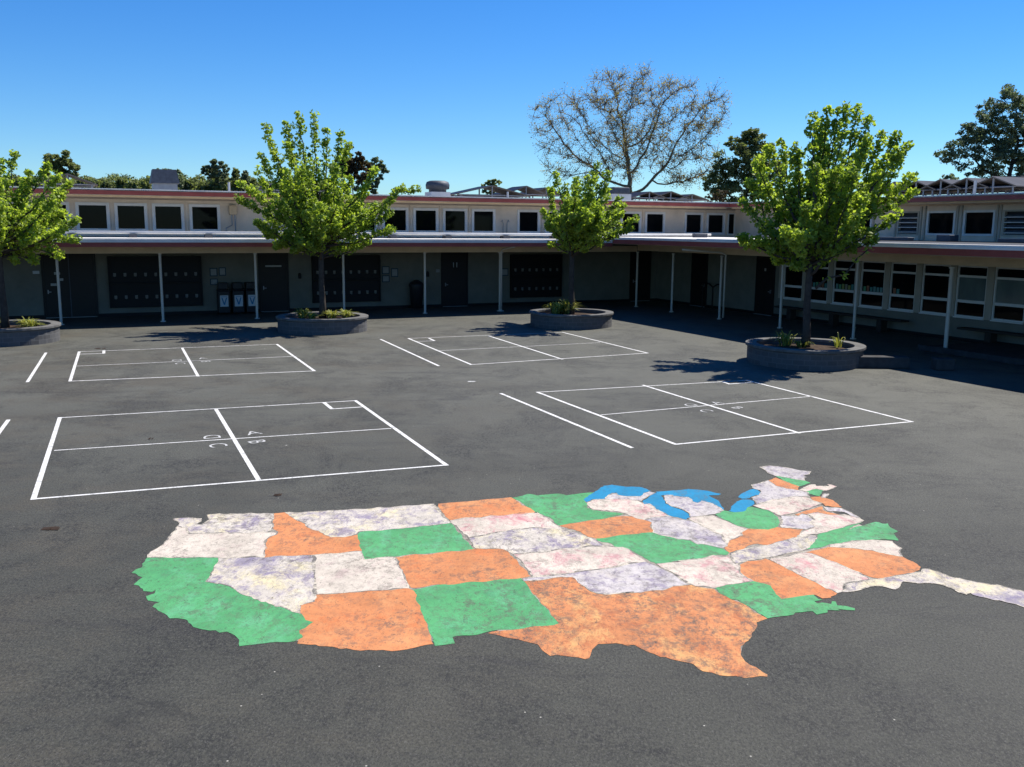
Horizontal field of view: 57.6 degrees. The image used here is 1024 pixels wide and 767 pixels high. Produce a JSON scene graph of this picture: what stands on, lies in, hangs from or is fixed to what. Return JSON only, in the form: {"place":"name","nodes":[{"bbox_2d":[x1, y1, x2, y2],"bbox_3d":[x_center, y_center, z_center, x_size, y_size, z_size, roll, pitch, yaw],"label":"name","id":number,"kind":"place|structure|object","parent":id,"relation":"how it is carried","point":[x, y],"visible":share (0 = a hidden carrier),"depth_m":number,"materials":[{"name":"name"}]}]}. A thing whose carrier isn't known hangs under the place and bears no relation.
{"place":"outdoors","nodes":[
{"label":"outdoors","id":0,"kind":"place"},
{"bbox_2d":[0,233,1023,766],"bbox_3d":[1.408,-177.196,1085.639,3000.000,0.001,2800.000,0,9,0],"label":"ground","id":1,"kind":"structure","parent":0,"point":[104,661],"depth_m":12.86,"materials":[{"name":"asphalt"}]},
{"bbox_2d":[0,319,60,346],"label":"planter","id":2,"kind":"object","parent":1,"relation":"on","point":[18,335],"visible":0.85,"depth_m":29.34,"materials":[{"name":"concrete"}]},
{"bbox_2d":[13,316,37,326],"bbox_3d":[-15.874,-2.031,30.433,0.947,0.368,0.967,0,9,0],"label":"strappy plant","id":3,"kind":"object","parent":2,"relation":"on","point":[21,322],"visible":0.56,"depth_m":30.31,"materials":[{"name":"green plant"}]},
{"bbox_2d":[15,319,45,327],"bbox_3d":[-15.406,-1.917,29.906,0.919,0.323,0.824,0,9,0],"label":"strappy plant","id":4,"kind":"object","parent":2,"relation":"in","point":[29,323],"visible":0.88,"depth_m":29.81,"materials":[{"name":"green plant"}]},
{"bbox_2d":[0,149,82,327],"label":"broadleaf tree","id":5,"kind":"object","parent":2,"relation":"in","point":[22,227],"visible":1,"depth_m":29.81,"materials":[{"name":"green plant"}]},
{"bbox_2d":[26,353,46,381],"bbox_3d":[-12.745,-0.475,25.015,0.075,0.001,5.673,-3,10,-22],"label":"painted line","id":6,"kind":"object","parent":1,"relation":"on","point":[35,368],"visible":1,"depth_m":24.63,"materials":[{"name":"white paint"}]},
{"bbox_2d":[39,149,80,177],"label":"evergreen tree","id":7,"kind":"object","parent":1,"relation":"on","point":[58,162],"visible":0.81,"depth_m":109.44,"materials":[{"name":"green plant"}]},
{"bbox_2d":[176,169,183,188],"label":"conifer tree","id":8,"kind":"object","parent":1,"relation":"on","point":[180,185],"visible":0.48,"depth_m":139.81,"materials":[{"name":"green plant"}]},
{"bbox_2d":[69,344,314,380],"bbox_3d":[-9.088,-0.647,26.217,5.947,0.003,6.212,-3,10,-22],"label":"four square court","id":9,"kind":"object","parent":1,"relation":"on","point":[103,352],"visible":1,"depth_m":25.84,"materials":[{"name":"white paint"}]},
{"bbox_2d":[200,159,230,189],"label":"evergreen tree","id":10,"kind":"object","parent":1,"relation":"on","point":[214,172],"visible":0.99,"depth_m":149.47,"materials":[{"name":"green plant"}]},
{"bbox_2d":[216,282,229,313],"bbox_3d":[-12.440,-3.670,40.116,0.520,1.349,0.619,-4,10,-24],"label":"recycling bin","id":11,"kind":"object","parent":1,"relation":"on","point":[223,297],"visible":1,"depth_m":39.90,"materials":[{"name":"plastic"}]},
{"bbox_2d":[230,167,240,190],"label":"conifer tree","id":12,"kind":"object","parent":1,"relation":"on","point":[235,174],"visible":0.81,"depth_m":149.55,"materials":[{"name":"green plant"}]},
{"bbox_2d":[230,282,244,312],"bbox_3d":[-11.893,-3.707,40.360,0.520,1.349,0.619,-4,10,-24],"label":"recycling bin","id":13,"kind":"object","parent":1,"relation":"on","point":[237,299],"visible":1,"depth_m":40.14,"materials":[{"name":"plastic"}]},
{"bbox_2d":[30,400,447,499],"bbox_3d":[-4.977,0.987,16.614,6.002,0.003,6.278,-3,10,-22],"label":"four square court","id":14,"kind":"object","parent":1,"relation":"on","point":[51,443],"visible":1,"depth_m":15.81,"materials":[{"name":"white paint"}]},
{"bbox_2d":[240,170,250,190],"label":"conifer tree","id":15,"kind":"object","parent":1,"relation":"on","point":[245,176],"visible":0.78,"depth_m":149.68,"materials":[{"name":"green plant"}]},
{"bbox_2d":[244,282,257,312],"bbox_3d":[-11.374,-3.741,40.592,0.520,1.349,0.619,-4,10,-24],"label":"recycling bin","id":16,"kind":"object","parent":1,"relation":"on","point":[249,294],"visible":0.73,"depth_m":40.36,"materials":[{"name":"plastic"}]},
{"bbox_2d":[276,311,367,334],"bbox_3d":[-6.925,-2.229,34.162,3.320,0.548,3.320,0,9,0],"label":"planter","id":17,"kind":"object","parent":1,"relation":"on","point":[295,324],"visible":0.8,"depth_m":32.84,"materials":[{"name":"concrete"}]},
{"bbox_2d":[293,308,311,317],"bbox_3d":[-7.670,-2.599,34.159,0.954,0.391,0.998,0,9,0],"label":"strappy plant","id":18,"kind":"object","parent":17,"relation":"on","point":[301,313],"visible":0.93,"depth_m":34.08,"materials":[{"name":"green plant"}]},
{"bbox_2d":[234,109,406,317],"bbox_3d":[-7.562,-6.184,33.989,5.494,7.631,5.555,-7,12,-39],"label":"broadleaf tree","id":19,"kind":"object","parent":17,"relation":"in","point":[321,223],"visible":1,"depth_m":33.57,"materials":[{"name":"green plant"}]},
{"bbox_2d":[320,310,341,317],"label":"strappy plant","id":20,"kind":"object","parent":17,"relation":"on","point":[331,314],"visible":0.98,"depth_m":33.86,"materials":[{"name":"green plant"}]},
{"bbox_2d":[339,308,356,317],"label":"strappy plant","id":21,"kind":"object","parent":17,"relation":"on","point":[346,314],"visible":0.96,"depth_m":34.15,"materials":[{"name":"green plant"}]},
{"bbox_2d":[328,145,371,193],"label":"evergreen tree","id":22,"kind":"object","parent":1,"relation":"on","point":[353,168],"visible":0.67,"depth_m":79.68,"materials":[{"name":"green plant"}]},
{"bbox_2d":[0,186,735,324],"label":"school wing","id":23,"kind":"structure","parent":1,"relation":"on","point":[466,246],"depth_m":41.40,"materials":[{"name":"paint"}]},
{"bbox_2d":[42,202,70,230],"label":"window","id":24,"kind":"structure","parent":23,"relation":"in","point":[66,204],"depth_m":37.54,"materials":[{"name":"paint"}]},
{"bbox_2d":[38,173,97,187],"bbox_3d":[-19.924,-8.960,41.799,2.400,0.850,2.000,-4,10,-24],"label":"solar canopy","id":25,"kind":"object","parent":23,"relation":"on","point":[88,184],"visible":0.4,"depth_m":41.36,"materials":[{"name":"metal"}]},
{"bbox_2d":[40,254,98,317],"bbox_3d":[-18.036,-4.023,37.984,2.020,2.660,0.120,-4,10,-24],"label":"door","id":26,"kind":"structure","parent":23,"relation":"in","point":[78,282],"depth_m":38.04,"materials":[{"name":"paint"}]},
{"bbox_2d":[75,202,110,230],"bbox_3d":[-17.112,-6.805,38.021,1.260,1.170,0.120,-4,10,-24],"label":"window","id":27,"kind":"structure","parent":23,"relation":"in","point":[95,216],"depth_m":38.03,"materials":[{"name":"glass"}]},
{"bbox_2d":[114,203,147,230],"bbox_3d":[-15.790,-6.893,38.611,1.260,1.170,0.120,-4,10,-24],"label":"window","id":28,"kind":"structure","parent":23,"relation":"in","point":[128,216],"depth_m":38.61,"materials":[{"name":"glass"}]},
{"bbox_2d":[107,256,202,307],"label":"lockers","id":29,"kind":"object","parent":23,"relation":"attached to","point":[133,281],"visible":1,"depth_m":39.21,"materials":[{"name":"metal"}]},
{"bbox_2d":[149,169,179,189],"bbox_3d":[-15.873,-9.182,42.503,1.240,1.120,1.200,-4,10,-24],"label":"roof vent","id":30,"kind":"object","parent":23,"relation":"on","point":[165,179],"visible":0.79,"depth_m":42.03,"materials":[{"name":"metal"}]},
{"bbox_2d":[152,203,184,230],"bbox_3d":[-14.468,-6.980,39.200,1.260,1.170,0.120,-4,10,-24],"label":"window","id":31,"kind":"structure","parent":23,"relation":"in","point":[166,217],"depth_m":39.20,"materials":[{"name":"glass"}]},
{"bbox_2d":[189,204,220,230],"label":"window","id":32,"kind":"structure","parent":23,"relation":"in","point":[203,217],"depth_m":39.80,"materials":[{"name":"glass"}]},
{"bbox_2d":[226,205,236,231],"bbox_3d":[-12.094,-7.087,40.105,0.485,1.160,0.180,-4,10,-24],"label":"electrical box","id":33,"kind":"object","parent":23,"relation":"attached to","point":[232,209],"visible":0.93,"depth_m":40.03,"materials":[{"name":"beige paint"}]},
{"bbox_2d":[257,253,289,311],"bbox_3d":[-10.563,-4.495,41.326,1.320,2.610,0.120,-4,10,-24],"label":"door","id":34,"kind":"structure","parent":23,"relation":"in","point":[273,270],"depth_m":41.35,"materials":[{"name":"paint"}]},
{"bbox_2d":[311,255,380,302],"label":"lockers","id":35,"kind":"object","parent":23,"relation":"attached to","point":[362,278],"visible":0.85,"depth_m":42.64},
{"bbox_2d":[382,207,408,231],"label":"window","id":36,"kind":"structure","parent":23,"relation":"in","point":[400,219],"depth_m":43.32,"materials":[{"name":"glass"}]},
{"bbox_2d":[413,208,438,232],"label":"window","id":37,"kind":"structure","parent":23,"relation":"in","point":[425,220],"depth_m":43.85,"materials":[{"name":"glass"}]},
{"bbox_2d":[425,180,450,195],"bbox_3d":[-3.828,-9.928,47.889,1.240,1.010,1.240,-4,10,-24],"label":"roof vent","id":38,"kind":"object","parent":23,"relation":"on","point":[437,188],"visible":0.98,"depth_m":47.43,"materials":[{"name":"metal"}]},
{"bbox_2d":[441,252,467,306],"bbox_3d":[-2.747,-5.040,44.811,1.370,2.660,0.120,-4,10,-24],"label":"door","id":39,"kind":"structure","parent":23,"relation":"in","point":[454,265],"depth_m":44.83,"materials":[{"name":"paint"}]},
{"bbox_2d":[443,208,466,232],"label":"window","id":40,"kind":"structure","parent":23,"relation":"in","point":[454,219],"depth_m":44.45,"materials":[{"name":"glass"}]},
{"bbox_2d":[472,209,495,232],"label":"window","id":41,"kind":"structure","parent":23,"relation":"in","point":[483,220],"depth_m":45.05,"materials":[{"name":"glass"}]},
{"bbox_2d":[451,185,530,197],"bbox_3d":[-1.419,-10.190,50.060,4.400,0.850,2.000,-4,10,-24],"label":"solar canopy","id":42,"kind":"object","parent":23,"relation":"on","point":[496,189],"visible":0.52,"depth_m":49.81,"materials":[{"name":"metal"}]},
{"bbox_2d":[493,186,547,197],"bbox_3d":[0.407,-10.631,52.490,2.600,0.950,2.000,-4,10,-24],"label":"solar canopy","id":43,"kind":"object","parent":23,"relation":"on","point":[530,190],"visible":0.45,"depth_m":52.09,"materials":[{"name":"metal"}]},
{"bbox_2d":[517,209,539,232],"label":"window","id":44,"kind":"structure","parent":23,"relation":"in","point":[528,221],"depth_m":46.03,"materials":[{"name":"glass"}]},
{"bbox_2d":[510,254,561,297],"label":"lockers","id":45,"kind":"object","parent":23,"relation":"attached to","point":[536,275],"visible":1,"depth_m":46.49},
{"bbox_2d":[520,187,561,197],"bbox_3d":[1.606,-10.991,54.647,2.600,0.970,2.000,-4,10,-24],"label":"solar canopy","id":46,"kind":"object","parent":23,"relation":"on","point":[543,189],"visible":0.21,"depth_m":54.35,"materials":[{"name":"metal"}]},
{"bbox_2d":[607,187,630,199],"bbox_3d":[5.897,-10.530,52.238,1.240,0.920,1.100,-4,10,-24],"label":"roof vent","id":47,"kind":"object","parent":23,"relation":"on","point":[614,192],"visible":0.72,"depth_m":51.72,"materials":[{"name":"metal"}]},
{"bbox_2d":[621,211,641,233],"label":"window","id":48,"kind":"structure","parent":23,"relation":"in","point":[637,230],"depth_m":48.49,"materials":[{"name":"glass"}]},
{"bbox_2d":[629,251,650,300],"bbox_3d":[6.772,-5.647,49.060,1.270,2.610,0.120,-4,10,-24],"label":"door","id":49,"kind":"structure","parent":23,"relation":"in","point":[644,262],"depth_m":49.10,"materials":[{"name":"paint"}]},
{"bbox_2d":[629,191,667,200],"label":"solar canopy","id":50,"kind":"object","parent":23,"relation":"on","point":[634,195],"visible":0.56,"depth_m":54.60,"materials":[{"name":"metal"}]},
{"bbox_2d":[644,212,665,233],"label":"window","id":51,"kind":"structure","parent":23,"relation":"in","point":[654,221],"depth_m":49.02,"materials":[{"name":"glass"}]},
{"bbox_2d":[636,191,689,200],"bbox_3d":[8.996,-11.063,55.791,2.600,0.850,2.000,-4,10,-24],"label":"solar canopy","id":52,"kind":"object","parent":23,"relation":"on","point":[668,194],"visible":0.53,"depth_m":55.28,"materials":[{"name":"metal"}]},
{"bbox_2d":[657,194,708,201],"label":"solar canopy","id":53,"kind":"object","parent":23,"relation":"on","point":[693,197],"visible":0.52,"depth_m":55.85,"materials":[{"name":"metal"}]},
{"bbox_2d":[684,212,703,233],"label":"window","id":54,"kind":"structure","parent":23,"relation":"in","point":[693,222],"depth_m":50.01,"materials":[{"name":"glass"}]},
{"bbox_2d":[706,213,725,234],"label":"window","id":55,"kind":"structure","parent":23,"relation":"in","point":[715,222],"depth_m":50.62,"materials":[{"name":"glass"}]},
{"bbox_2d":[727,213,735,234],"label":"window","id":56,"kind":"structure","parent":23,"relation":"in","point":[731,222],"depth_m":51.03,"materials":[{"name":"glass"}]},
{"bbox_2d":[353,156,390,193],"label":"evergreen tree","id":57,"kind":"object","parent":1,"relation":"on","point":[381,165],"visible":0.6,"depth_m":89.80,"materials":[{"name":"green plant"}]},
{"bbox_2d":[391,184,421,194],"bbox_3d":[-7.256,-10.397,64.492,2.012,6.686,1.148,5,10,24],"label":"evergreen tree","id":58,"kind":"object","parent":1,"relation":"on","point":[413,190],"visible":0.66,"depth_m":63.92,"materials":[{"name":"green plant"}]},
{"bbox_2d":[380,339,438,365],"bbox_3d":[-3.232,-0.992,28.567,0.075,0.001,6.562,-3,10,-22],"label":"painted line","id":59,"kind":"object","parent":1,"relation":"on","point":[410,352],"visible":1,"depth_m":28.16,"materials":[{"name":"white paint"}]},
{"bbox_2d":[409,280,423,307],"bbox_3d":[-4.485,-4.213,43.721,0.720,1.320,0.720,-4,10,-24],"label":"trash bin","id":60,"kind":"object","parent":1,"relation":"on","point":[416,292],"visible":0.99,"depth_m":43.49,"materials":[{"name":"plastic"}]},
{"bbox_2d":[481,178,501,194],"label":"evergreen tree","id":61,"kind":"object","parent":1,"relation":"on","point":[491,182],"visible":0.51,"depth_m":119.68,"materials":[{"name":"green plant"}]},
{"bbox_2d":[408,332,646,364],"bbox_3d":[0.361,-1.202,29.997,6.013,0.002,6.644,-3,10,-22],"label":"four square court","id":62,"kind":"object","parent":1,"relation":"on","point":[520,346],"visible":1,"depth_m":29.35,"materials":[{"name":"white paint"}]},
{"bbox_2d":[499,393,633,447],"bbox_3d":[0.914,0.671,18.789,0.075,0.001,5.820,-4,10,-24],"label":"painted line","id":63,"kind":"object","parent":1,"relation":"on","point":[569,421],"visible":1,"depth_m":18.24,"materials":[{"name":"white paint"}]},
{"bbox_2d":[529,308,613,329],"bbox_3d":[2.323,-2.546,36.507,3.320,0.548,3.320,0,9,0],"label":"planter","id":64,"kind":"object","parent":1,"relation":"on","point":[584,319],"visible":0.93,"depth_m":35.28,"materials":[{"name":"concrete"}]},
{"bbox_2d":[543,302,575,313],"bbox_3d":[1.796,-2.967,36.440,1.401,0.515,1.486,-6,11,-34],"label":"strappy plant","id":65,"kind":"object","parent":64,"relation":"on","point":[557,309],"visible":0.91,"depth_m":36.21,"materials":[{"name":"green plant"}]},
{"bbox_2d":[555,299,580,313],"bbox_3d":[2.213,-3.043,36.651,1.504,0.603,1.370,0,9,0],"label":"strappy plant","id":66,"kind":"object","parent":64,"relation":"on","point":[566,311],"visible":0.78,"depth_m":36.35,"materials":[{"name":"green plant"}]},
{"bbox_2d":[539,160,639,313],"bbox_3d":[2.981,-5.703,36.392,3.904,6.058,5.277,0,9,0],"label":"broadleaf tree","id":67,"kind":"object","parent":64,"relation":"in","point":[578,225],"visible":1,"depth_m":35.67,"materials":[{"name":"green plant"}]},
{"bbox_2d":[132,465,1023,677],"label":"painted map","id":68,"kind":"object","parent":1,"relation":"on","point":[581,575],"visible":1,"depth_m":10.32,"materials":[{"name":"multicoloured paint"}]},
{"bbox_2d":[527,58,733,199],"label":"bare tree","id":69,"kind":"object","parent":1,"relation":"on","point":[698,125],"visible":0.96,"depth_m":75.48,"materials":[{"name":"brown plant"}]},
{"bbox_2d":[699,281,719,308],"bbox_3d":[9.471,-4.219,44.653,0.070,1.285,1.708,-4,10,-24],"label":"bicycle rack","id":70,"kind":"object","parent":1,"relation":"on","point":[703,283],"visible":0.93,"depth_m":44.65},
{"bbox_2d":[704,189,728,201],"bbox_3d":[14.021,-10.130,64.387,1.698,6.530,1.110,0,9,0],"label":"evergreen tree","id":71,"kind":"object","parent":1,"relation":"on","point":[716,197],"visible":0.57,"depth_m":63.94,"materials":[{"name":"green plant"}]},
{"bbox_2d":[537,380,912,444],"bbox_3d":[4.318,0.480,20.093,5.772,0.003,5.782,-3,10,-22],"label":"four square court","id":72,"kind":"object","parent":1,"relation":"on","point":[694,405],"visible":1,"depth_m":19.44,"materials":[{"name":"white paint"}]},
{"bbox_2d":[701,127,786,201],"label":"evergreen tree","id":73,"kind":"object","parent":1,"relation":"on","point":[747,146],"visible":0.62,"depth_m":71.41,"materials":[{"name":"green plant"}]},
{"bbox_2d":[745,337,865,370],"bbox_3d":[8.424,-0.868,26.732,3.320,0.548,3.320,0,9,0],"label":"planter","id":74,"kind":"object","parent":1,"relation":"on","point":[825,355],"visible":0.85,"depth_m":25.57,"materials":[{"name":"concrete"}]},
{"bbox_2d":[769,330,796,345],"bbox_3d":[7.876,-1.311,26.841,1.079,0.502,0.991,-8,12,-40],"label":"strappy plant","id":75,"kind":"object","parent":74,"relation":"on","point":[786,340],"visible":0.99,"depth_m":26.80,"materials":[{"name":"green plant"}]},
{"bbox_2d":[793,340,816,347],"bbox_3d":[8.333,-1.140,26.629,0.662,0.241,0.719,2,10,9],"label":"strappy plant","id":76,"kind":"object","parent":74,"relation":"on","point":[799,344],"visible":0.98,"depth_m":26.54,"materials":[{"name":"green plant"}]},
{"bbox_2d":[734,100,920,347],"bbox_3d":[9.144,-4.549,26.576,5.461,7.106,5.034,0,9,0],"label":"broadleaf tree","id":77,"kind":"object","parent":74,"relation":"in","point":[828,215],"visible":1,"depth_m":26.43,"materials":[{"name":"green plant"}]},
{"bbox_2d":[832,333,844,347],"bbox_3d":[9.366,-1.258,26.806,0.471,0.431,0.655,4,10,19],"label":"strappy plant","id":78,"kind":"object","parent":74,"relation":"on","point":[837,342],"visible":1,"depth_m":26.78,"materials":[{"name":"green plant"}]},
{"bbox_2d":[603,192,1023,347],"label":"side school wing","id":79,"kind":"structure","parent":1,"relation":"on","point":[944,267],"depth_m":36.29,"materials":[{"name":"paint"}]},
{"bbox_2d":[690,253,708,306],"bbox_3d":[9.237,-5.136,46.114,0.120,2.610,1.320,-4,10,-24],"label":"door","id":80,"kind":"structure","parent":79,"relation":"in","point":[699,266],"depth_m":46.14,"materials":[{"name":"paint"}]},
{"bbox_2d":[753,256,775,315],"bbox_3d":[11.285,-4.375,41.647,0.120,2.610,1.270,-4,10,-24],"label":"door","id":81,"kind":"structure","parent":79,"relation":"in","point":[765,280],"depth_m":41.67,"materials":[{"name":"paint"}]},
{"bbox_2d":[783,264,802,300],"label":"window","id":82,"kind":"structure","parent":79,"relation":"in","point":[792,286],"depth_m":40.14,"materials":[{"name":"glass"}]},
{"bbox_2d":[811,262,828,303],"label":"window","id":83,"kind":"structure","parent":79,"relation":"in","point":[819,295],"depth_m":38.60,"materials":[{"name":"glass"}]},
{"bbox_2d":[830,260,855,305],"bbox_3d":[13.332,-4.050,37.330,0.180,1.820,1.210,-4,10,-24],"label":"window","id":84,"kind":"structure","parent":79,"relation":"in","point":[843,290],"depth_m":37.39,"materials":[{"name":"glass"}]},
{"bbox_2d":[858,261,884,309],"bbox_3d":[13.945,-3.822,35.991,0.180,1.820,1.210,-4,10,-24],"label":"window","id":85,"kind":"structure","parent":79,"relation":"in","point":[873,272],"depth_m":36.04,"materials":[{"name":"glass"}]},
{"bbox_2d":[887,262,916,312],"bbox_3d":[14.557,-3.594,34.653,0.180,1.820,1.210,-4,10,-24],"label":"window","id":86,"kind":"structure","parent":79,"relation":"in","point":[903,275],"depth_m":34.69,"materials":[{"name":"glass"}]},
{"bbox_2d":[877,181,949,195],"bbox_3d":[18.679,-8.902,43.235,2.600,0.870,2.300,-4,10,-24],"label":"solar canopy","id":87,"kind":"object","parent":79,"relation":"on","point":[894,182],"visible":0.14,"depth_m":42.72,"materials":[{"name":"metal"}]},
{"bbox_2d":[919,264,950,315],"bbox_3d":[15.170,-3.366,33.314,0.180,1.820,1.210,-4,10,-24],"label":"window","id":88,"kind":"structure","parent":79,"relation":"in","point":[935,282],"depth_m":33.37,"materials":[{"name":"glass"}]},
{"bbox_2d":[899,180,971,194],"bbox_3d":[19.172,-8.719,42.158,2.600,0.870,2.300,-4,10,-24],"label":"solar canopy","id":89,"kind":"object","parent":79,"relation":"on","point":[917,183],"visible":0.34,"depth_m":41.61,"materials":[{"name":"metal"}]},
{"bbox_2d":[925,210,955,235],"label":"window","id":90,"kind":"structure","parent":79,"relation":"in","point":[937,222],"depth_m":38.82,"materials":[{"name":"glass"}]},
{"bbox_2d":[920,179,1001,195],"bbox_3d":[19.724,-8.513,40.952,2.600,0.870,2.300,-4,10,-24],"label":"solar canopy","id":91,"kind":"object","parent":79,"relation":"on","point":[943,182],"visible":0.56,"depth_m":40.60,"materials":[{"name":"metal"}]},
{"bbox_2d":[900,190,1023,195],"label":"panel rail","id":92,"kind":"object","parent":79,"relation":"on","point":[970,192],"visible":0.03,"depth_m":41.97,"materials":[{"name":"metal"}]},
{"bbox_2d":[953,265,987,319],"bbox_3d":[15.783,-3.138,31.975,0.180,1.820,1.210,-4,10,-24],"label":"window","id":93,"kind":"structure","parent":79,"relation":"in","point":[971,280],"depth_m":32.01,"materials":[{"name":"glass"}]},
{"bbox_2d":[962,210,995,235],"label":"window","id":94,"kind":"structure","parent":79,"relation":"in","point":[975,222],"depth_m":37.16,"materials":[{"name":"glass"}]},
{"bbox_2d":[942,178,1023,194],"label":"solar canopy","id":95,"kind":"object","parent":79,"relation":"on","point":[967,181],"visible":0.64,"depth_m":39.29,"materials":[{"name":"metal"}]},
{"bbox_2d":[967,176,1023,193],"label":"solar canopy","id":96,"kind":"object","parent":79,"relation":"on","point":[1013,181],"visible":0.62,"depth_m":38.12,"materials":[{"name":"metal"}]},
{"bbox_2d":[990,267,1023,324],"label":"window","id":97,"kind":"structure","parent":79,"relation":"in","point":[1008,298],"depth_m":30.71,"materials":[{"name":"glass"}]},
{"bbox_2d":[774,305,908,331],"bbox_3d":[12.945,-2.578,37.232,0.395,0.537,7.000,-4,10,-24],"label":"bench","id":98,"kind":"object","parent":1,"relation":"on","point":[881,323],"visible":0.95,"depth_m":37.14,"materials":[{"name":"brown wood"}]},
{"bbox_2d":[858,355,909,368],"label":"concrete block","id":99,"kind":"structure","parent":1,"relation":"on","point":[882,361],"depth_m":25.75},
{"bbox_2d":[939,173,959,179],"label":"evergreen tree","id":100,"kind":"object","parent":1,"relation":"on","point":[952,176],"visible":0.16,"depth_m":109.76,"materials":[{"name":"green plant"}]},
{"bbox_2d":[918,344,1023,365],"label":"kerb","id":101,"kind":"structure","parent":1,"relation":"on","point":[978,355],"depth_m":27.96,"materials":[{"name":"concrete"}]},
{"bbox_2d":[930,341,1023,358],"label":"walkway","id":102,"kind":"structure","parent":1,"relation":"on","point":[1014,350],"depth_m":29.24,"materials":[{"name":"concrete"}]},
{"bbox_2d":[957,327,1023,342],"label":"bench","id":103,"kind":"object","parent":102,"relation":"on","point":[990,336],"visible":1,"depth_m":30.74,"materials":[{"name":"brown wood"}]},
{"bbox_2d":[933,83,1023,211],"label":"evergreen tree","id":104,"kind":"object","parent":1,"relation":"on","point":[1003,151],"visible":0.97,"depth_m":61.69,"materials":[{"name":"green plant"}]},
{"bbox_2d":[0,0,1023,201],"label":"sky","id":105,"kind":"structure","parent":0,"point":[441,90],"materials":[{"name":"blue"}]},
{"bbox_2d":[931,357,954,370],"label":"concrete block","id":106,"kind":"structure","parent":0,"point":[943,363],"depth_m":25.43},
{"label":"hill","id":107,"kind":"structure","parent":0,"visible":0},
{"bbox_2d":[1,172,330,190],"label":"distant wood","id":108,"kind":"object","parent":107,"relation":"on","point":[197,182],"visible":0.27,"depth_m":180.97,"materials":[{"name":"green plant"}]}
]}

